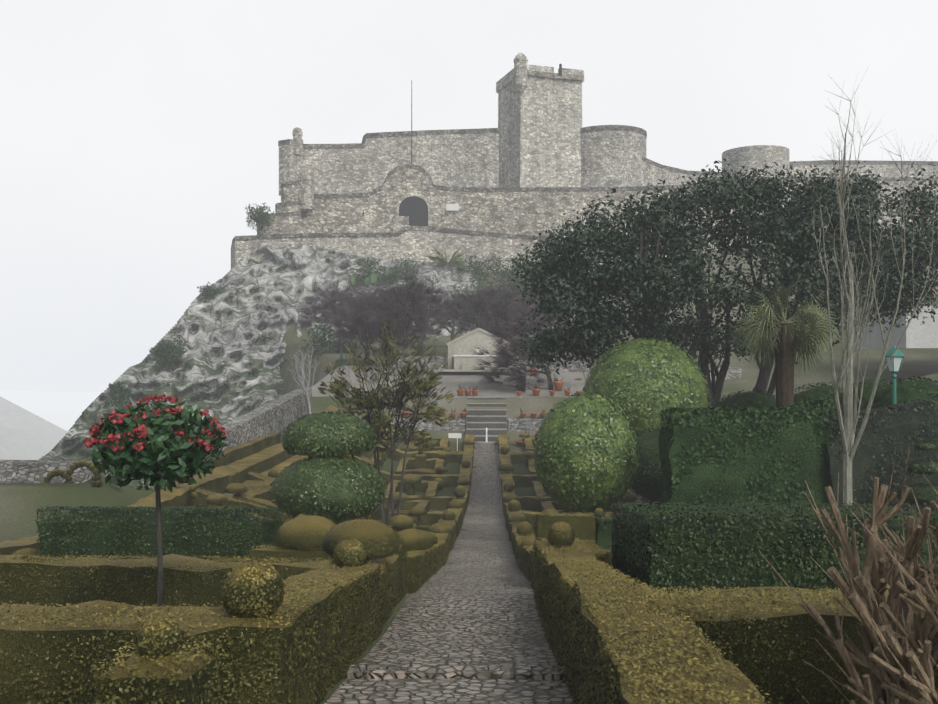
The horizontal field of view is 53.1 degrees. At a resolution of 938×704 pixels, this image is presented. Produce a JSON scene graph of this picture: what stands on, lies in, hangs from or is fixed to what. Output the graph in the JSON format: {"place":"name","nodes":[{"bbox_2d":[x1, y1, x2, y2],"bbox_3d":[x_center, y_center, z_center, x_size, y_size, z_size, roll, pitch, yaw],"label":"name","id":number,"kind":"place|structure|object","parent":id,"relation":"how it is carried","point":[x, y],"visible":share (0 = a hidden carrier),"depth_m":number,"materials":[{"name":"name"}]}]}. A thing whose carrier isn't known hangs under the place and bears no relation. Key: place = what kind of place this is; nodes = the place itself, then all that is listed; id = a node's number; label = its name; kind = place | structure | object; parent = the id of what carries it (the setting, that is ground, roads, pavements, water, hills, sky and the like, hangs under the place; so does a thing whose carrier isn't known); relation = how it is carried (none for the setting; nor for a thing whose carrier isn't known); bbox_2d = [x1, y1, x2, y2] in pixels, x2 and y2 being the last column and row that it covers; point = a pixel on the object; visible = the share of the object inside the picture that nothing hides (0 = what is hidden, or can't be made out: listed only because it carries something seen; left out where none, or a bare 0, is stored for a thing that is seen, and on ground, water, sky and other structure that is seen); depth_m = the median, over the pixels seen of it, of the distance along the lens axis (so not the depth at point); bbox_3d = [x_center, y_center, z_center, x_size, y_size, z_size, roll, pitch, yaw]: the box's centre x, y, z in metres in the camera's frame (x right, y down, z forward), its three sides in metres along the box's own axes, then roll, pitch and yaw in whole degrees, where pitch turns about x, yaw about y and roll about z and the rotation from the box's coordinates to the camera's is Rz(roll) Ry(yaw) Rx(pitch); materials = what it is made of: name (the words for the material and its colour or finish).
{"place":"outdoors","nodes":[
{"label":"outdoors","id":0,"kind":"place"},
{"bbox_2d":[231,230,595,271],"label":"castle walls","id":1,"kind":"structure","parent":0,"point":[418,244],"depth_m":110.65,"materials":[{"name":"grey stone"}]},
{"bbox_2d":[0,225,937,703],"bbox_3d":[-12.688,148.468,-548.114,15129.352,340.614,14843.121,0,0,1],"label":"ground","id":2,"kind":"structure","parent":0,"point":[36,425],"depth_m":52.56,"materials":[{"name":"green plant"}]},
{"bbox_2d":[83,394,228,605],"bbox_3d":[-2.306,1.305,6.968,1.008,1.994,1.032,0,0,1],"label":"oleander","id":3,"kind":"object","parent":2,"relation":"on","point":[183,454],"depth_m":6.75,"materials":[{"name":"green plant"}]},
{"bbox_2d":[0,387,311,488],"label":"garden boundary wall","id":4,"kind":"structure","parent":2,"relation":"on","point":[279,414],"depth_m":29.45,"materials":[{"name":"stone"}]},
{"bbox_2d":[39,243,476,460],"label":"crag rock","id":5,"kind":"object","parent":2,"relation":"on","point":[226,369],"visible":0.31,"depth_m":91.28,"materials":[{"name":"grey stone"}]},
{"bbox_2d":[337,265,407,294],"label":"shrubs","id":6,"kind":"object","parent":5,"relation":"on","point":[372,279],"visible":0.35,"depth_m":96.64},
{"bbox_2d":[422,245,467,269],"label":"palm leaves","id":7,"kind":"object","parent":5,"relation":"on","point":[455,259],"visible":1,"depth_m":99.53,"materials":[{"name":"green plant"}]},
{"bbox_2d":[284,335,320,417],"bbox_3d":[-7.062,1.053,40.049,1.676,3.894,2.453,0,0,-8],"label":"bare tree","id":8,"kind":"object","parent":2,"relation":"on","point":[304,387],"visible":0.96,"depth_m":39.86,"materials":[{"name":"grey plant"}]},
{"bbox_2d":[271,414,384,523],"bbox_3d":[-2.457,2.079,16.638,1.935,1.929,2.281,0,0,1],"label":"topiary bush","id":9,"kind":"object","parent":2,"relation":"on","point":[352,496],"depth_m":15.94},
{"bbox_2d":[270,411,386,523],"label":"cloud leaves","id":10,"kind":"object","parent":9,"relation":"attached to","point":[335,454],"visible":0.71,"depth_m":16.17,"materials":[{"name":"green plant"}]},
{"bbox_2d":[294,282,380,347],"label":"bare tree twigs","id":11,"kind":"object","parent":2,"relation":"on","point":[320,307],"depth_m":73.46,"materials":[{"name":"grey plant"}]},
{"bbox_2d":[107,203,616,407],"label":"shrub leaves","id":12,"kind":"object","parent":2,"relation":"on","point":[169,351],"visible":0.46,"depth_m":96.39,"materials":[{"name":"green plant"}]},
{"bbox_2d":[329,282,423,363],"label":"bare tree twigs","id":13,"kind":"object","parent":2,"relation":"on","point":[339,321],"depth_m":57.34,"materials":[{"name":"grey plant"}]},
{"bbox_2d":[338,282,431,355],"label":"bare tree twigs","id":14,"kind":"object","parent":2,"relation":"on","point":[347,298],"depth_m":65.90,"materials":[{"name":"plant"}]},
{"bbox_2d":[317,311,454,523],"bbox_3d":[-1.933,1.749,22.019,3.244,5.456,2.599,0,0,1],"label":"photinia","id":15,"kind":"object","parent":2,"relation":"on","point":[420,384],"depth_m":21.83,"materials":[{"name":"green plant"}]},
{"bbox_2d":[357,261,472,355],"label":"bare tree twigs","id":16,"kind":"object","parent":2,"relation":"on","point":[375,317],"depth_m":56.56,"materials":[{"name":"grey plant"}]},
{"bbox_2d":[312,396,542,430],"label":"stone retaining wall","id":17,"kind":"structure","parent":2,"relation":"on","point":[514,424],"depth_m":43.72,"materials":[{"name":"stone"}]},
{"bbox_2d":[324,444,576,703],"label":"path cobbles","id":18,"kind":"object","parent":2,"relation":"on","point":[471,602],"visible":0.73,"depth_m":8.63,"materials":[{"name":"grey stone"}]},
{"bbox_2d":[421,284,484,347],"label":"bare tree twigs","id":19,"kind":"object","parent":2,"relation":"on","point":[427,338],"depth_m":76.33,"materials":[{"name":"grey plant"}]},
{"bbox_2d":[312,366,594,396],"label":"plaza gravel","id":20,"kind":"structure","parent":2,"relation":"on","point":[450,381],"depth_m":49.52,"materials":[{"name":"beige gravel"}]},
{"bbox_2d":[437,328,510,371],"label":"stone building","id":21,"kind":"structure","parent":20,"relation":"on","point":[463,344],"depth_m":54.88,"materials":[{"name":"stone"}]},
{"bbox_2d":[453,349,495,355],"bbox_3d":[0.567,0.038,54.222,2.900,0.435,1.410,0,0,1],"label":"fountain rim","id":22,"kind":"object","parent":21,"relation":"on","point":[474,355],"visible":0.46,"depth_m":53.53,"materials":[{"name":"grey stone"}]},
{"bbox_2d":[516,376,525,391],"bbox_3d":[2.601,1.580,46.868,0.520,0.780,0.495,0,0,1],"label":"plaza litter bin","id":23,"kind":"object","parent":20,"relation":"on","point":[522,388],"visible":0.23,"depth_m":46.68,"materials":[{"name":"black metal"}]},
{"bbox_2d":[448,433,461,450],"bbox_3d":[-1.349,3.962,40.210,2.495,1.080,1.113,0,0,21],"label":"plant label sign","id":24,"kind":"object","parent":2,"relation":"on","point":[455,435],"visible":0.56,"depth_m":39.42,"materials":[{"name":"white paint"}]},
{"bbox_2d":[347,665,567,679],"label":"path step kerbs","id":25,"kind":"structure","parent":2,"relation":"on","point":[454,671],"depth_m":6.26,"materials":[{"name":"grey stone"}]},
{"bbox_2d":[0,405,937,703],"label":"box hedge","id":26,"kind":"object","parent":2,"relation":"on","point":[254,463],"visible":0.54,"depth_m":5.41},
{"bbox_2d":[0,468,928,703],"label":"hedge tops","id":27,"kind":"object","parent":26,"relation":"on","point":[628,581],"visible":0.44,"depth_m":5.00,"materials":[{"name":"green plant"}]},
{"bbox_2d":[0,472,937,703],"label":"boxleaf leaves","id":28,"kind":"object","parent":2,"relation":"on","point":[551,587],"visible":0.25,"depth_m":5.18,"materials":[{"name":"green plant"}]},
{"bbox_2d":[419,277,530,346],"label":"bare tree twigs","id":29,"kind":"object","parent":2,"relation":"on","point":[477,304],"depth_m":64.91,"materials":[{"name":"plant"}]},
{"bbox_2d":[35,427,937,592],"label":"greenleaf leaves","id":30,"kind":"object","parent":2,"relation":"on","point":[673,511],"visible":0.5,"depth_m":8.66,"materials":[{"name":"green plant"}]},
{"bbox_2d":[466,398,506,441],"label":"stone steps","id":31,"kind":"structure","parent":2,"relation":"on","point":[486,419],"depth_m":43.86,"materials":[{"name":"stone"}]},
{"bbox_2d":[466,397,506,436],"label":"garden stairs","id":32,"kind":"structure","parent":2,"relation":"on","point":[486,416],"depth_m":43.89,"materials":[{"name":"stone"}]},
{"bbox_2d":[475,441,497,444],"bbox_3d":[0.798,4.113,42.508,1.100,0.060,1.100,0,0,1],"label":"fountain basin","id":33,"kind":"object","parent":2,"relation":"on","point":[486,443],"visible":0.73,"depth_m":42.32,"materials":[{"name":"stone"}]},
{"bbox_2d":[36,430,937,594],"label":"green hedge","id":34,"kind":"object","parent":2,"relation":"on","point":[602,534],"visible":0.27,"depth_m":10.08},
{"bbox_2d":[401,368,581,445],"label":"flower pots","id":35,"kind":"object","parent":2,"relation":"on","point":[558,385],"visible":0.44,"depth_m":45.17,"materials":[{"name":"orange ceramic"}]},
{"bbox_2d":[391,366,569,438],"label":"potted plants","id":36,"kind":"object","parent":35,"relation":"on","point":[535,387],"visible":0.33,"depth_m":45.27,"materials":[{"name":"green plant"}]},
{"bbox_2d":[458,274,550,341],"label":"bare tree twigs","id":37,"kind":"object","parent":2,"relation":"on","point":[508,295],"depth_m":70.64,"materials":[{"name":"plant"}]},
{"bbox_2d":[469,302,600,390],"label":"bare tree twigs","id":38,"kind":"object","parent":2,"relation":"on","point":[515,372],"depth_m":46.19,"materials":[{"name":"plant"}]},
{"bbox_2d":[514,296,571,342],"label":"bare tree twigs","id":39,"kind":"object","parent":2,"relation":"on","point":[542,313],"depth_m":79.87,"materials":[{"name":"grey plant"}]},
{"bbox_2d":[377,314,740,379],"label":"low plaza walls","id":40,"kind":"structure","parent":2,"relation":"on","point":[733,373],"depth_m":54.00,"materials":[{"name":"stone"}]},
{"bbox_2d":[231,125,937,248],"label":"wall coping","id":41,"kind":"object","parent":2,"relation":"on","point":[438,187],"visible":0.62,"depth_m":121.12,"materials":[{"name":"grey stone"}]},
{"bbox_2d":[446,204,458,210],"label":"wall plaque","id":42,"kind":"object","parent":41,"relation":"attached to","point":[452,207],"visible":1,"depth_m":118.20,"materials":[{"name":"grey stone"}]},
{"bbox_2d":[577,335,627,380],"bbox_3d":[4.746,1.917,32.799,3.054,6.494,1.746,0,0,-37],"label":"pale bare shrub","id":43,"kind":"object","parent":2,"relation":"on","point":[590,367],"visible":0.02,"depth_m":32.88,"materials":[{"name":"grey plant"}]},
{"bbox_2d":[534,339,707,512],"bbox_3d":[3.619,1.615,23.461,3.281,3.907,7.693,0,0,33],"label":"hedge ball","id":44,"kind":"object","parent":2,"relation":"on","point":[654,423],"visible":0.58,"depth_m":20.47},
{"bbox_2d":[533,337,711,514],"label":"round topiary bushes","id":45,"kind":"object","parent":2,"relation":"on","point":[597,450],"visible":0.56,"depth_m":20.57,"materials":[{"name":"green plant"}]},
{"bbox_2d":[508,155,937,405],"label":"holm oak","id":46,"kind":"object","parent":2,"relation":"on","point":[794,229],"depth_m":26.97,"materials":[{"name":"green plant"}]},
{"bbox_2d":[732,278,838,407],"bbox_3d":[8.049,1.165,23.733,2.751,6.275,2.714,0,0,1],"label":"palm","id":47,"kind":"object","parent":2,"relation":"on","point":[816,326],"depth_m":23.55,"materials":[{"name":"green plant"}]},
{"bbox_2d":[658,379,937,508],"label":"ivy hedge","id":48,"kind":"object","parent":2,"relation":"on","point":[702,477],"visible":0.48,"depth_m":18.40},
{"bbox_2d":[659,376,937,506],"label":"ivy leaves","id":49,"kind":"object","parent":2,"relation":"on","point":[813,409],"visible":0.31,"depth_m":18.39,"materials":[{"name":"green plant"}]},
{"bbox_2d":[758,446,937,703],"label":"pruned shrub","id":50,"kind":"object","parent":2,"relation":"on","point":[916,662],"depth_m":3.75,"materials":[{"name":"brown plant"}]},
{"bbox_2d":[791,77,937,505],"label":"young bare tree","id":51,"kind":"object","parent":2,"relation":"on","point":[847,431],"visible":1,"depth_m":12.76,"materials":[{"name":"grey plant"}]},
{"bbox_2d":[823,401,937,510],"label":"hedge","id":52,"kind":"object","parent":2,"relation":"on","point":[863,462],"visible":0.29,"depth_m":18.14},
{"bbox_2d":[824,395,937,509],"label":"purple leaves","id":53,"kind":"object","parent":52,"relation":"on","point":[927,400],"visible":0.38,"depth_m":18.12,"materials":[{"name":"plant"}]},
{"bbox_2d":[885,345,904,404],"bbox_3d":[8.941,1.764,19.717,0.451,3.821,0.391,0,0,1],"label":"garden lamp","id":54,"kind":"object","parent":2,"relation":"on","point":[897,353],"depth_m":19.65,"materials":[{"name":"teal metal"}]},
{"bbox_2d":[857,306,937,348],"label":"building","id":55,"kind":"structure","parent":2,"relation":"on","point":[917,335],"depth_m":44.45,"materials":[{"name":"white paint"}]},
{"bbox_2d":[0,0,937,391],"label":"sky","id":56,"kind":"structure","parent":0,"point":[137,137],"materials":[{"name":"white"}]},
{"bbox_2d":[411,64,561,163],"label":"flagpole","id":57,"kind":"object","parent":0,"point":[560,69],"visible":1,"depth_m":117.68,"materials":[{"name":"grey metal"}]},
{"bbox_2d":[496,52,583,186],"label":"castle keep","id":58,"kind":"structure","parent":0,"point":[539,117],"depth_m":131.53,"materials":[{"name":"grey stone"}]},
{"bbox_2d":[257,169,937,254],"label":"castle walls","id":59,"kind":"structure","parent":0,"point":[527,213],"depth_m":118.93,"materials":[{"name":"grey stone"}]},
{"bbox_2d":[279,127,937,231],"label":"castle walls","id":60,"kind":"structure","parent":0,"point":[611,158],"depth_m":129.97,"materials":[{"name":"grey stone"}]},
{"bbox_2d":[362,193,430,225],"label":"arch surround","id":61,"kind":"object","parent":60,"relation":"attached to","point":[401,199],"visible":0.71,"depth_m":116.83,"materials":[{"name":"stone"}]},
{"bbox_2d":[399,196,427,225],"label":"arched doorway","id":62,"kind":"structure","parent":61,"relation":"attached to","point":[414,209],"depth_m":116.95,"materials":[{"name":"black metal"}]}
]}

